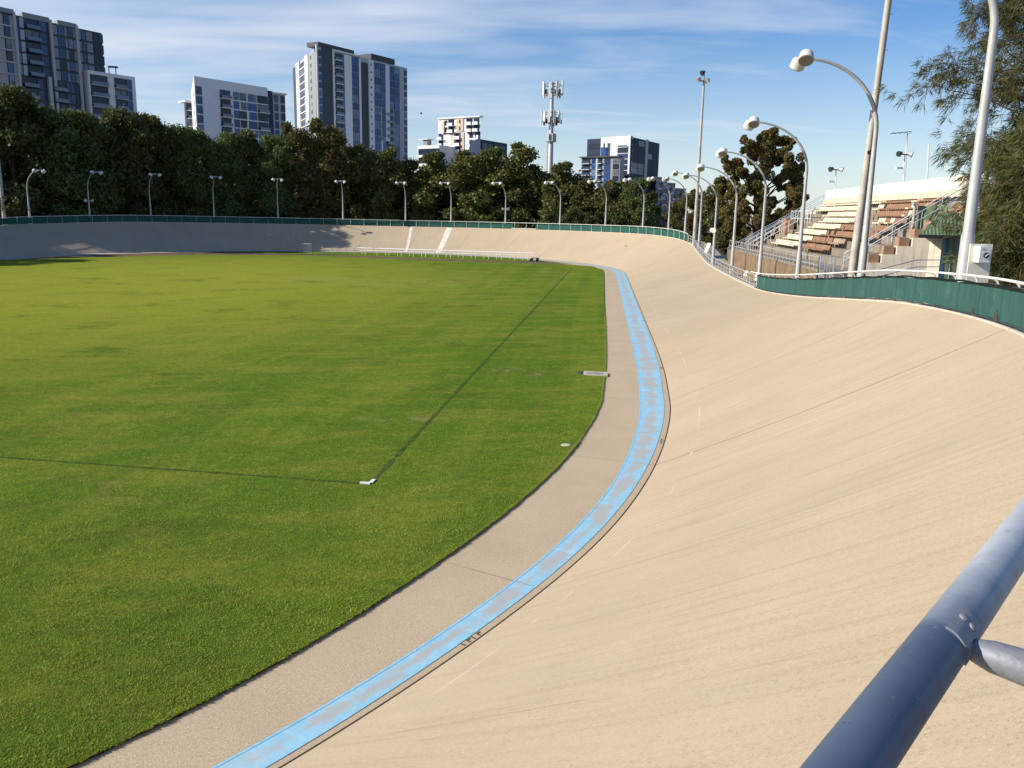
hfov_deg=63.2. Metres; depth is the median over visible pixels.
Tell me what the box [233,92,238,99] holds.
window
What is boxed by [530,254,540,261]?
equipment trolley
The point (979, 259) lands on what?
meter cabinet
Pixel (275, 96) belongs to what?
window
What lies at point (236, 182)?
tree
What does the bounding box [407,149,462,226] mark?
tree
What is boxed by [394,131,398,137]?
window
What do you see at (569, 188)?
tree
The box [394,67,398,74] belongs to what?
window
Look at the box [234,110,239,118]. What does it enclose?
window
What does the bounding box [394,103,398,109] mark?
window
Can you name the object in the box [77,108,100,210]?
tree
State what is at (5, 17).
window
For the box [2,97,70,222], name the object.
tree
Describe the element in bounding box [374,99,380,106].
window
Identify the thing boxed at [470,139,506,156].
apartment block
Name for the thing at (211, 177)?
lamp post
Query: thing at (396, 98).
window
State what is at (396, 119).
window
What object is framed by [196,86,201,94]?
window
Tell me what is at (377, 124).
window
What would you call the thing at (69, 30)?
window
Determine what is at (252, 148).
tree
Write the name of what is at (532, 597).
track joint
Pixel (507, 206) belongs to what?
tree
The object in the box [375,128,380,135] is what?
window
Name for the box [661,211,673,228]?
tree
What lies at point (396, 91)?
window
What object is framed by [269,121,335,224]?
tree
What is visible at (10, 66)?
window
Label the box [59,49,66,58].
window
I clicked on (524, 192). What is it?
tree
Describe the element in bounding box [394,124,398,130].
window
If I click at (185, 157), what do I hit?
tree
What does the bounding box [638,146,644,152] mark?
window
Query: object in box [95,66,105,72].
window
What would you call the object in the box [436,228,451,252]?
painted bar
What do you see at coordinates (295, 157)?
tree
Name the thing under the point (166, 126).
tree
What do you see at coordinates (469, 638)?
distance mark
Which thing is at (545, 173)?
tree
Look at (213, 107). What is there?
apartment block
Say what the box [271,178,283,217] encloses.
lamp post
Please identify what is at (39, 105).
tree
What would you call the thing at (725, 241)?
tree
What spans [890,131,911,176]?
roof mast
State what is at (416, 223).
turn fence
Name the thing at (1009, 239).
she oak
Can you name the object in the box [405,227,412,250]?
painted bar
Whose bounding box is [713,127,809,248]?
pine tree
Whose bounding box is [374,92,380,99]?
window
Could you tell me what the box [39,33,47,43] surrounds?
window
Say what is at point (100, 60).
window
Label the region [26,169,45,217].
lamp post
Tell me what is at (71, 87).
window
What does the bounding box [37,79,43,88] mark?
window
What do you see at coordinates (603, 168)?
apartment block
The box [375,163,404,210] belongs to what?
tree
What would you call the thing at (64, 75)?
window
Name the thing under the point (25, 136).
tree
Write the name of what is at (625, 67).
sky
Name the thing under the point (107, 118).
tree
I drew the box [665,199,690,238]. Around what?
tree
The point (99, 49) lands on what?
window
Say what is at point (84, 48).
window
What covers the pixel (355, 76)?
window
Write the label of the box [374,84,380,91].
window
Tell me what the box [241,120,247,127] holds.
window
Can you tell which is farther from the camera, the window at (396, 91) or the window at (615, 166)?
the window at (615, 166)
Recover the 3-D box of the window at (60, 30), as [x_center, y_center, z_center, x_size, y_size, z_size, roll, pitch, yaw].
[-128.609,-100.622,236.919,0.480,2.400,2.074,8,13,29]
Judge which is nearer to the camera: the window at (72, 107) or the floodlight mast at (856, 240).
the floodlight mast at (856, 240)
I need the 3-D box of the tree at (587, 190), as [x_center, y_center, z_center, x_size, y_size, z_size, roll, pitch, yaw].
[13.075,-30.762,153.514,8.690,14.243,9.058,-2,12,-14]
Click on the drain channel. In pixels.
(592, 373)
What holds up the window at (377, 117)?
in the apartment tower at (361, 98)
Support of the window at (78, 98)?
in the apartment tower at (59, 63)
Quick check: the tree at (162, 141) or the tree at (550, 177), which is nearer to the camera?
the tree at (162, 141)
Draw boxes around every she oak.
[873,0,1023,265]
[942,113,1023,287]
[951,179,1007,277]
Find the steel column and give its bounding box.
[911,202,918,228]
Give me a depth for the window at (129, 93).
254.55 m
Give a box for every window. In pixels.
[3,14,9,24]
[4,26,10,36]
[5,38,11,48]
[6,51,12,60]
[7,63,13,72]
[9,75,14,84]
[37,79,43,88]
[38,21,46,31]
[38,91,45,100]
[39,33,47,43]
[40,45,48,55]
[41,57,49,66]
[42,68,50,77]
[57,25,64,35]
[58,37,65,46]
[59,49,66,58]
[60,60,67,69]
[61,72,67,80]
[66,83,75,93]
[67,28,72,36]
[67,95,76,104]
[68,39,73,48]
[68,50,74,59]
[68,106,76,110]
[69,62,75,70]
[70,73,76,82]
[75,85,79,93]
[76,96,80,104]
[81,31,85,39]
[82,42,86,50]
[83,53,87,61]
[93,33,102,43]
[94,44,103,54]
[95,55,104,64]
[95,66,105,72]
[126,80,131,89]
[127,91,131,99]
[128,101,132,110]
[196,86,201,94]
[196,95,202,104]
[197,105,202,113]
[197,115,203,122]
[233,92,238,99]
[233,101,238,108]
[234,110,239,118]
[234,119,239,127]
[240,93,245,100]
[240,111,246,118]
[241,102,246,109]
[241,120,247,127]
[247,103,256,111]
[248,94,256,102]
[249,112,256,120]
[249,121,257,129]
[250,130,257,137]
[257,95,267,103]
[258,113,268,121]
[259,131,268,138]
[274,95,277,102]
[274,104,278,111]
[275,121,278,128]
[281,96,284,103]
[281,113,285,120]
[351,57,357,64]
[352,64,358,72]
[352,72,358,79]
[352,80,358,87]
[352,87,358,95]
[352,95,358,102]
[352,103,358,110]
[353,110,358,117]
[353,118,359,125]
[353,125,359,132]
[353,133,359,139]
[374,62,379,69]
[374,69,380,77]
[374,77,380,84]
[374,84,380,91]
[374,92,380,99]
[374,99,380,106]
[374,106,380,113]
[375,114,380,120]
[375,121,380,128]
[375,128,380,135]
[375,136,380,142]
[375,143,380,149]
[380,63,384,70]
[380,71,384,78]
[381,86,385,92]
[381,93,385,100]
[381,100,385,107]
[389,66,393,72]
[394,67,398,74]
[394,74,398,81]
[394,81,398,88]
[394,88,398,95]
[394,96,398,102]
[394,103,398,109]
[394,110,398,116]
[394,117,398,123]
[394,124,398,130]
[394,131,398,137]
[394,138,399,144]
[482,143,486,150]
[588,143,600,148]
[588,149,599,153]
[604,158,609,163]
[604,164,609,169]
[604,170,609,174]
[613,158,618,162]
[613,164,618,168]
[617,148,627,152]
[617,153,627,158]
[630,168,636,173]
[631,145,637,150]
[631,151,637,156]
[631,156,637,162]
[631,162,637,167]
[632,139,638,145]
[637,163,643,168]
[637,169,643,174]
[638,141,644,146]
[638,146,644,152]
[638,152,643,157]
[638,158,643,163]
[651,171,656,176]
[652,155,657,160]
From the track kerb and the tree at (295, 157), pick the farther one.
the tree at (295, 157)
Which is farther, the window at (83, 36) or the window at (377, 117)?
the window at (377, 117)
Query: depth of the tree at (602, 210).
159.58 m
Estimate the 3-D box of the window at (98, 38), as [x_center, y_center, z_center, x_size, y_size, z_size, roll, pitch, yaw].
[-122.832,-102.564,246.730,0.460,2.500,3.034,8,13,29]
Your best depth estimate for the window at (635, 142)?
466.94 m
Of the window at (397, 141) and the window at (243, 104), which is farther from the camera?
the window at (397, 141)
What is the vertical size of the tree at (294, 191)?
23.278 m
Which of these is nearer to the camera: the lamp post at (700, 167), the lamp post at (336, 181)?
the lamp post at (700, 167)
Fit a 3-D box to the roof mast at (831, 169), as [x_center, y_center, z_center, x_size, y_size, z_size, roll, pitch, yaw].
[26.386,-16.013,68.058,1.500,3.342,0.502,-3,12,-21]
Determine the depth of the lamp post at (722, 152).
60.74 m
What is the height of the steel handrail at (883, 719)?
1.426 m
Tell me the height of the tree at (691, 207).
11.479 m
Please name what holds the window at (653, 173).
in the apartment tower at (641, 158)
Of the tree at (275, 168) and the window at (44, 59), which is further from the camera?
the window at (44, 59)
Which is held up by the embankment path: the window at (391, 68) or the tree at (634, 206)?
the tree at (634, 206)
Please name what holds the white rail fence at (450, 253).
on the grass verge
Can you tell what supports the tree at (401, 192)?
on the ground at (749, 222)
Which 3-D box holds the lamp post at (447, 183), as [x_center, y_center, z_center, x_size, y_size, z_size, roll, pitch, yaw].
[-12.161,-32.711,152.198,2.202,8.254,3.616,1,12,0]
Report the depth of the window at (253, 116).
295.79 m
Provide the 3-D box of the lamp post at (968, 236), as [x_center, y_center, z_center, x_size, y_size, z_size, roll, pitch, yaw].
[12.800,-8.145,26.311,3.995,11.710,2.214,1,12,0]
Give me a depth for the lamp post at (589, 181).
133.36 m
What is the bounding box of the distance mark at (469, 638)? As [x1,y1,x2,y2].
[460,631,479,644]
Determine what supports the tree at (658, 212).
on the ground at (749, 222)
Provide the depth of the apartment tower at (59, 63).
237.64 m
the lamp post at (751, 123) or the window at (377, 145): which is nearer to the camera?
the lamp post at (751, 123)
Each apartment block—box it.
[178,76,286,151]
[418,139,454,170]
[437,116,482,161]
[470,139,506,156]
[580,147,623,193]
[652,177,667,227]
[665,182,675,224]
[674,188,685,220]
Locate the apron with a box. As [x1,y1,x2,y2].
[0,251,669,767]
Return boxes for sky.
[0,0,1023,220]
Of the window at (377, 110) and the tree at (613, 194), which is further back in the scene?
the window at (377, 110)
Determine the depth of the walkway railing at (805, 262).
61.93 m
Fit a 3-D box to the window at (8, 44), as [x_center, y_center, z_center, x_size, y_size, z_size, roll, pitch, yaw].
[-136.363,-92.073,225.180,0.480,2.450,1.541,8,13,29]
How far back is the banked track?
12.00 m
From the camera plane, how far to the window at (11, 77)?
226.79 m
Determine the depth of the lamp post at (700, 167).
73.83 m
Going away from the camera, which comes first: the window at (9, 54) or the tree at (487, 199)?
the tree at (487, 199)
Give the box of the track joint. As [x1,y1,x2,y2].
[8,251,670,767]
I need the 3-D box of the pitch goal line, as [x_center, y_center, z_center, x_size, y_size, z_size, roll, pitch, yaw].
[-11.654,2.195,22.997,16.135,0.001,0.172,3,12,9]
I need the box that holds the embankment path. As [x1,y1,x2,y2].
[650,234,1023,332]
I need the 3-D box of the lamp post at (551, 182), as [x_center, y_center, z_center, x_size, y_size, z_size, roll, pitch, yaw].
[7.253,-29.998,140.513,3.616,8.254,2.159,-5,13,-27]
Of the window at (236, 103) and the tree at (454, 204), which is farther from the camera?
the window at (236, 103)
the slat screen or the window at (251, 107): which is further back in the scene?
the window at (251, 107)
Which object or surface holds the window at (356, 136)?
in the apartment tower at (361, 98)
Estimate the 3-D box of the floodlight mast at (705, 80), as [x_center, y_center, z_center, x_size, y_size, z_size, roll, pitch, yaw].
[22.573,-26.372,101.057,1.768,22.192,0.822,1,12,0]
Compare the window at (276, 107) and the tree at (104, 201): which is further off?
the window at (276, 107)
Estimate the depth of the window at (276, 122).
306.60 m
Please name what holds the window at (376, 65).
in the apartment tower at (361, 98)
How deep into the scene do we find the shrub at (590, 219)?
142.68 m
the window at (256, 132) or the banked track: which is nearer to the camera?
the banked track
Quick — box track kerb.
[0,222,1023,336]
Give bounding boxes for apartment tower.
[0,7,136,202]
[293,42,407,199]
[587,136,659,211]
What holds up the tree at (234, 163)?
on the embankment path
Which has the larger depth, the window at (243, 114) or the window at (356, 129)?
the window at (356, 129)
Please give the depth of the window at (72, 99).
241.95 m
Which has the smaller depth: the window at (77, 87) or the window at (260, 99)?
the window at (77, 87)
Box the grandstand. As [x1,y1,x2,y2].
[727,174,986,303]
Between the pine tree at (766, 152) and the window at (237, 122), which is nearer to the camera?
the pine tree at (766, 152)
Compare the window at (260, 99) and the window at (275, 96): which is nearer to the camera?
the window at (260, 99)
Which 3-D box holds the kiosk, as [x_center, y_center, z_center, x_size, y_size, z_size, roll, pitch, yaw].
[23.883,-6.697,46.513,3.032,6.435,4.416,5,12,17]
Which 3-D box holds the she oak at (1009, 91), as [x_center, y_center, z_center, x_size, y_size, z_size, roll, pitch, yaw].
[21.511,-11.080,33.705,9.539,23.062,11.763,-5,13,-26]
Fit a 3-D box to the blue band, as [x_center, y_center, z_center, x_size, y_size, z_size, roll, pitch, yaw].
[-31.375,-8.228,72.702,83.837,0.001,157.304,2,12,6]
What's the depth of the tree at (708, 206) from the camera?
114.67 m
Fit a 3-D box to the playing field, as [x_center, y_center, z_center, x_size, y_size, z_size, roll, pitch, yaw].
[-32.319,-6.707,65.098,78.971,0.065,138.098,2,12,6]
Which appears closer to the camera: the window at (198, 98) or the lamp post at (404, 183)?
the lamp post at (404, 183)
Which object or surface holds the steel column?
on the grandstand
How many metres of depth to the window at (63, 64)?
238.66 m
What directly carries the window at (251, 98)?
in the apartment block at (213, 107)
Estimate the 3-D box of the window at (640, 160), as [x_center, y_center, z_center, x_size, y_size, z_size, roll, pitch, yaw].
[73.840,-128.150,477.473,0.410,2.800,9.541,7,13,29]
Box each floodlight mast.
[0,164,5,218]
[692,71,709,245]
[847,0,891,298]
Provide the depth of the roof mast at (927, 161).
57.94 m
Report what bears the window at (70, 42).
in the apartment tower at (59, 63)
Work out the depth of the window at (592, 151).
479.12 m
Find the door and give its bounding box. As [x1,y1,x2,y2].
[938,239,947,277]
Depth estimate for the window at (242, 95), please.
291.49 m
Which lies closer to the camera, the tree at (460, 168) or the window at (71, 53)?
the tree at (460, 168)
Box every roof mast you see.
[828,167,843,208]
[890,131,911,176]
[895,151,913,181]
[926,144,929,178]
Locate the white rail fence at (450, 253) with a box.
[353,247,536,259]
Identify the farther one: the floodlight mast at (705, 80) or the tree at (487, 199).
the tree at (487, 199)
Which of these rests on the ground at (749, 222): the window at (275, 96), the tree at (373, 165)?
the tree at (373, 165)
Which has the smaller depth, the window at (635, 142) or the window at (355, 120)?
the window at (355, 120)
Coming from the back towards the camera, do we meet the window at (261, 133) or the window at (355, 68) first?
the window at (355, 68)
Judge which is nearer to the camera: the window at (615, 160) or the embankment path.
the embankment path
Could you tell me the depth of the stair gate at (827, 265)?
48.30 m
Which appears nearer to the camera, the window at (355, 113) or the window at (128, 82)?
the window at (128, 82)
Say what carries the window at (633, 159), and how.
in the apartment tower at (641, 158)
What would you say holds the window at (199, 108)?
in the apartment block at (213, 107)
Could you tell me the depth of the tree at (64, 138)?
133.84 m
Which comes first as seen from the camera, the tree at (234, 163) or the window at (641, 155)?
the tree at (234, 163)
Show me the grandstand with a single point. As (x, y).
(829, 229)
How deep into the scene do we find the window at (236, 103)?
289.79 m
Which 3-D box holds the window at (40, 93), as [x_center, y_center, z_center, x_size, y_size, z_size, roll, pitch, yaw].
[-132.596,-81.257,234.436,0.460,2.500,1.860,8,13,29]
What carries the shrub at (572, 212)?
on the embankment path
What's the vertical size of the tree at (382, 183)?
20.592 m
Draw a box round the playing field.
[0,255,605,767]
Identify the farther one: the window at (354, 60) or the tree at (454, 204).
the window at (354, 60)
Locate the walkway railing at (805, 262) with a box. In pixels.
[729,240,819,270]
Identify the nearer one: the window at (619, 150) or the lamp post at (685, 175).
the lamp post at (685, 175)
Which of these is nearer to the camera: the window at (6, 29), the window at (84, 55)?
the window at (6, 29)
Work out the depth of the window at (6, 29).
224.45 m
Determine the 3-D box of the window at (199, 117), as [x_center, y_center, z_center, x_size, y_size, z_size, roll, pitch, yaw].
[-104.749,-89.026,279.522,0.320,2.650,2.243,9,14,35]
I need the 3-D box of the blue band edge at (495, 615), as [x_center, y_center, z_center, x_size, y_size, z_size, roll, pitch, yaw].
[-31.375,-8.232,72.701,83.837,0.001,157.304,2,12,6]
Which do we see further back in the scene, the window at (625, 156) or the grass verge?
the window at (625, 156)
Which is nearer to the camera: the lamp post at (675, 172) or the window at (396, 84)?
the lamp post at (675, 172)
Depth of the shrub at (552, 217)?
149.37 m
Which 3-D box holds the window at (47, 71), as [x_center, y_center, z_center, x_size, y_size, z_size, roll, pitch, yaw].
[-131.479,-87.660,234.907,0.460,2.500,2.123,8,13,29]
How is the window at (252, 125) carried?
in the apartment block at (213, 107)
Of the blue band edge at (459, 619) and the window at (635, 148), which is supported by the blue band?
the blue band edge at (459, 619)
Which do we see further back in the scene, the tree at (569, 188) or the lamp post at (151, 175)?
the tree at (569, 188)
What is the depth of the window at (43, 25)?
232.45 m
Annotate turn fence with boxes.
[0,215,688,241]
[751,269,1023,331]
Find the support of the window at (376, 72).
in the apartment tower at (361, 98)
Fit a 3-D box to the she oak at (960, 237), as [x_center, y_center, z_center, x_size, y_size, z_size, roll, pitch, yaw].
[22.362,-4.779,36.930,6.139,9.858,6.190,1,12,0]
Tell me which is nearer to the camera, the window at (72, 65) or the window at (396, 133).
the window at (72, 65)
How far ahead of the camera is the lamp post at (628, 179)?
124.23 m
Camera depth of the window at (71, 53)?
240.42 m
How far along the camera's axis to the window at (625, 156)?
465.69 m
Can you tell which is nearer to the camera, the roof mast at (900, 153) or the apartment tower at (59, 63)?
the roof mast at (900, 153)
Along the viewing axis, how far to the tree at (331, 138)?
165.00 m
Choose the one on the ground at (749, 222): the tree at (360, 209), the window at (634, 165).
the tree at (360, 209)
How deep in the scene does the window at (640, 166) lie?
477.90 m
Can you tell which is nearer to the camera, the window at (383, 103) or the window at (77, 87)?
the window at (77, 87)
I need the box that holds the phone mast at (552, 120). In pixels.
[541,80,563,173]
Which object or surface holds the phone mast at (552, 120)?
on the ground at (749, 222)
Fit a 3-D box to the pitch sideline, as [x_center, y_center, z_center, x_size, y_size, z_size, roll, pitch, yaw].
[2.195,-6.487,66.934,0.226,0.001,92.980,2,12,7]
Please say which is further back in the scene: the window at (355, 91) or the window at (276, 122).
the window at (355, 91)
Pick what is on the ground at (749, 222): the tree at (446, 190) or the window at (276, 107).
the tree at (446, 190)
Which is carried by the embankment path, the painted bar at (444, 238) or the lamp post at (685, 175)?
the lamp post at (685, 175)
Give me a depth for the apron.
15.11 m
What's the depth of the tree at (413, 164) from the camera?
168.94 m
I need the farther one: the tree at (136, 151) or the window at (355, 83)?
the window at (355, 83)
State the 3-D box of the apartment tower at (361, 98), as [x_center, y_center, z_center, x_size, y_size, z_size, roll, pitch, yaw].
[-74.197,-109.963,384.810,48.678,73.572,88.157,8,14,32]
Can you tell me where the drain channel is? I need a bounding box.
[578,371,607,376]
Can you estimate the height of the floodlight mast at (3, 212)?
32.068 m
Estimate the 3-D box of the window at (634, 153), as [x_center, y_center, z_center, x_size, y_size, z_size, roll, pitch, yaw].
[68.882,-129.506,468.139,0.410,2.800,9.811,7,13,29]
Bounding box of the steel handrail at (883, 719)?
[799,496,1023,767]
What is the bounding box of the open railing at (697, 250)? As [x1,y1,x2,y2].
[689,235,755,287]
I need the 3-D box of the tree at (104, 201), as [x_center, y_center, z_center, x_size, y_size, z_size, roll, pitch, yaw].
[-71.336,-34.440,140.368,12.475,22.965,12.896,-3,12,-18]
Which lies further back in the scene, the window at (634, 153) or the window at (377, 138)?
the window at (634, 153)
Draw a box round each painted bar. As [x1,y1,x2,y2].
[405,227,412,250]
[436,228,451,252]
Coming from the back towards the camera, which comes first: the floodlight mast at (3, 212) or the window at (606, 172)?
the window at (606, 172)
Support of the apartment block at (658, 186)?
on the ground at (749, 222)
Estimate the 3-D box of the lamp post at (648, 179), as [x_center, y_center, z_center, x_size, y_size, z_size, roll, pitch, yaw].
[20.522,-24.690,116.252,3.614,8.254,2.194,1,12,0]
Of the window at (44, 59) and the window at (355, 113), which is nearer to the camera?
the window at (44, 59)
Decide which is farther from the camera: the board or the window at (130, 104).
the window at (130, 104)
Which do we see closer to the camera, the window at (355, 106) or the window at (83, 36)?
the window at (83, 36)
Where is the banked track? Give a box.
[0,222,1023,767]
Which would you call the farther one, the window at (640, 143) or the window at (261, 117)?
the window at (640, 143)
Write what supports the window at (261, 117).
in the apartment block at (213, 107)
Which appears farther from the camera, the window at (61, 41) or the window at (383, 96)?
the window at (383, 96)
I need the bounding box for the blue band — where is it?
[0,251,662,767]
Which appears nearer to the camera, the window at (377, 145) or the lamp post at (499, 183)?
the lamp post at (499, 183)
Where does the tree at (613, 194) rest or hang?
on the ground at (749, 222)
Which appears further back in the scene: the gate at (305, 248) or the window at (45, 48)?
the window at (45, 48)
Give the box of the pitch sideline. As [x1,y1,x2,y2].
[369,270,570,483]
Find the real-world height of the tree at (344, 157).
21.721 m
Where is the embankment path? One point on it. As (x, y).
(719, 255)
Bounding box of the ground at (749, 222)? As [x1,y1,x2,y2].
[683,220,780,249]
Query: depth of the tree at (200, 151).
165.37 m
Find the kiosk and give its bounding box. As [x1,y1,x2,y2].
[908,206,963,303]
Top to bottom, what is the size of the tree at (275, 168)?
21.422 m
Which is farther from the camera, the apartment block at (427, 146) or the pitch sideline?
the apartment block at (427, 146)
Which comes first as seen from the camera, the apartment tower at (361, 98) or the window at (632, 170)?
the apartment tower at (361, 98)
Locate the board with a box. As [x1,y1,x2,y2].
[704,243,710,254]
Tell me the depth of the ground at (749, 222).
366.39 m
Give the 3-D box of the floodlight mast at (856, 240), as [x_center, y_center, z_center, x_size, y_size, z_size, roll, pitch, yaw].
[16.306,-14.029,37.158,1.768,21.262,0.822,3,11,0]
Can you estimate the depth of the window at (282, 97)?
306.90 m
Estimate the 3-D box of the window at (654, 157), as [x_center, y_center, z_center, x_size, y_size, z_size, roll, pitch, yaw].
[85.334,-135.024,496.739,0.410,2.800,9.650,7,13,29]
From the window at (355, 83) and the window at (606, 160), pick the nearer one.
the window at (355, 83)
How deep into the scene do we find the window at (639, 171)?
478.42 m
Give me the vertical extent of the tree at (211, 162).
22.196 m
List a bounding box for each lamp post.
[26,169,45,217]
[84,170,102,214]
[148,173,160,214]
[209,176,221,222]
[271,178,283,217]
[334,180,345,219]
[395,181,406,219]
[439,182,451,220]
[492,182,508,228]
[544,181,560,224]
[587,180,606,231]
[623,178,644,233]
[646,177,670,236]
[662,176,687,240]
[672,170,702,248]
[682,172,717,264]
[695,164,737,275]
[715,147,766,287]
[743,116,807,295]
[790,49,878,298]
[950,0,998,313]
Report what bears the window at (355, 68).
in the apartment tower at (361, 98)
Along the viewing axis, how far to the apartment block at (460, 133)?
323.29 m
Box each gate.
[300,243,311,253]
[818,255,835,277]
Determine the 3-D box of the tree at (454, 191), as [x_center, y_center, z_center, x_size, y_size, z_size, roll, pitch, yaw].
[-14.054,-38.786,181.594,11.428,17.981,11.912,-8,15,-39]
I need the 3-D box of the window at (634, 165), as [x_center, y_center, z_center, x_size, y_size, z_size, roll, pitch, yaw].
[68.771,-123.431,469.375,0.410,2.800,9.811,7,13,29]
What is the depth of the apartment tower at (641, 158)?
474.44 m
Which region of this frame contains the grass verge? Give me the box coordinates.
[218,251,568,263]
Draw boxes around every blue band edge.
[5,251,640,767]
[9,251,663,767]
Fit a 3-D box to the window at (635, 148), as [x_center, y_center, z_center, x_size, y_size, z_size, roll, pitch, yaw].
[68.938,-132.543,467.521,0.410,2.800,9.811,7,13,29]
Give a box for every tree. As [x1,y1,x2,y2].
[0,81,69,224]
[0,99,38,214]
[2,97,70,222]
[20,105,107,222]
[25,101,53,188]
[60,108,128,215]
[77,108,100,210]
[91,104,141,221]
[99,108,175,221]
[141,113,190,216]
[158,123,212,222]
[164,123,190,211]
[183,127,233,222]
[185,127,207,202]
[202,130,257,217]
[218,142,252,217]
[231,125,269,223]
[253,133,309,223]
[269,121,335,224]
[271,137,319,194]
[290,137,344,215]
[293,117,355,224]
[317,144,352,219]
[333,143,379,225]
[348,152,379,210]
[365,146,412,225]
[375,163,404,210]
[393,171,414,206]
[395,157,427,226]
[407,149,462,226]
[417,165,451,226]
[436,189,458,211]
[438,149,495,227]
[444,163,488,209]
[462,146,518,228]
[487,141,548,229]
[487,185,516,214]
[525,169,551,229]
[537,160,587,222]
[540,173,569,214]
[568,178,602,224]
[581,195,610,224]
[591,179,631,225]
[616,176,664,234]
[639,198,662,234]
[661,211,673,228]
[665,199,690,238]
[679,188,712,245]
[692,185,723,249]
[710,211,745,255]
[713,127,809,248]
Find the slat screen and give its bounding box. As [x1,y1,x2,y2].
[727,249,817,296]
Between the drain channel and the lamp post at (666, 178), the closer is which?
the drain channel
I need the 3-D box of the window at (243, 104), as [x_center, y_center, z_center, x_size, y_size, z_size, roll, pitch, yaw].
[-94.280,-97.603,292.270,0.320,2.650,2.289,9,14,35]
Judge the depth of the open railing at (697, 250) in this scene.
76.45 m
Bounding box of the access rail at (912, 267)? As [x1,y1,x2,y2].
[875,260,950,299]
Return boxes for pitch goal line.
[3,457,359,482]
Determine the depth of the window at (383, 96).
365.12 m
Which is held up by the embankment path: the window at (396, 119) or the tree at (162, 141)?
the tree at (162, 141)
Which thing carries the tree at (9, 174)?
on the ground at (749, 222)
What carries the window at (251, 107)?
in the apartment block at (213, 107)
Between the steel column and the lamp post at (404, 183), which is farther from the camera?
the lamp post at (404, 183)
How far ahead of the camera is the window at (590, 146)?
478.83 m
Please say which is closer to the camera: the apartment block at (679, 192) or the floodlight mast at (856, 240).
the floodlight mast at (856, 240)
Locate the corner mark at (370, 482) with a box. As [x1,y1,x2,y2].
[360,479,375,484]
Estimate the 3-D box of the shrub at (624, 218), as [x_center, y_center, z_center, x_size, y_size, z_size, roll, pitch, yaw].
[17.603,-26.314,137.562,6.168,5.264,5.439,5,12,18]
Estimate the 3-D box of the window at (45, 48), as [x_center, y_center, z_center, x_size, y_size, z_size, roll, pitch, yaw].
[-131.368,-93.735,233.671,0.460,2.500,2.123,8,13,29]
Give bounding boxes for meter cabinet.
[966,244,992,282]
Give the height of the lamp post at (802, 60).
10.710 m
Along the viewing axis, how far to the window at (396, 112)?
373.64 m
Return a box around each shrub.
[539,211,558,229]
[556,205,587,230]
[583,209,604,231]
[607,209,634,232]
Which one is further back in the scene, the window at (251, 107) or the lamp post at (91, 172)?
the window at (251, 107)
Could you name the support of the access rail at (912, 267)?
on the embankment path
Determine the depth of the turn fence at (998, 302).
28.99 m
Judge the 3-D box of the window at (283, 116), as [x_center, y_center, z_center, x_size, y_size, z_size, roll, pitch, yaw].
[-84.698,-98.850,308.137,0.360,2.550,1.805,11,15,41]
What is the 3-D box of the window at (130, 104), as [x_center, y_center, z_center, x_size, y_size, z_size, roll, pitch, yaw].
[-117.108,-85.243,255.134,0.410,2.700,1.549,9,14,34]
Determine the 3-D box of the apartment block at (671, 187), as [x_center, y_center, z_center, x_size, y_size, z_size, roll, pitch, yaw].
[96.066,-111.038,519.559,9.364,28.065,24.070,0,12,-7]
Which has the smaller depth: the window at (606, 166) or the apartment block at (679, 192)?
the window at (606, 166)
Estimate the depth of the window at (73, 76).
241.60 m
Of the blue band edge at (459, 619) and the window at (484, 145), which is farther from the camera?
the window at (484, 145)

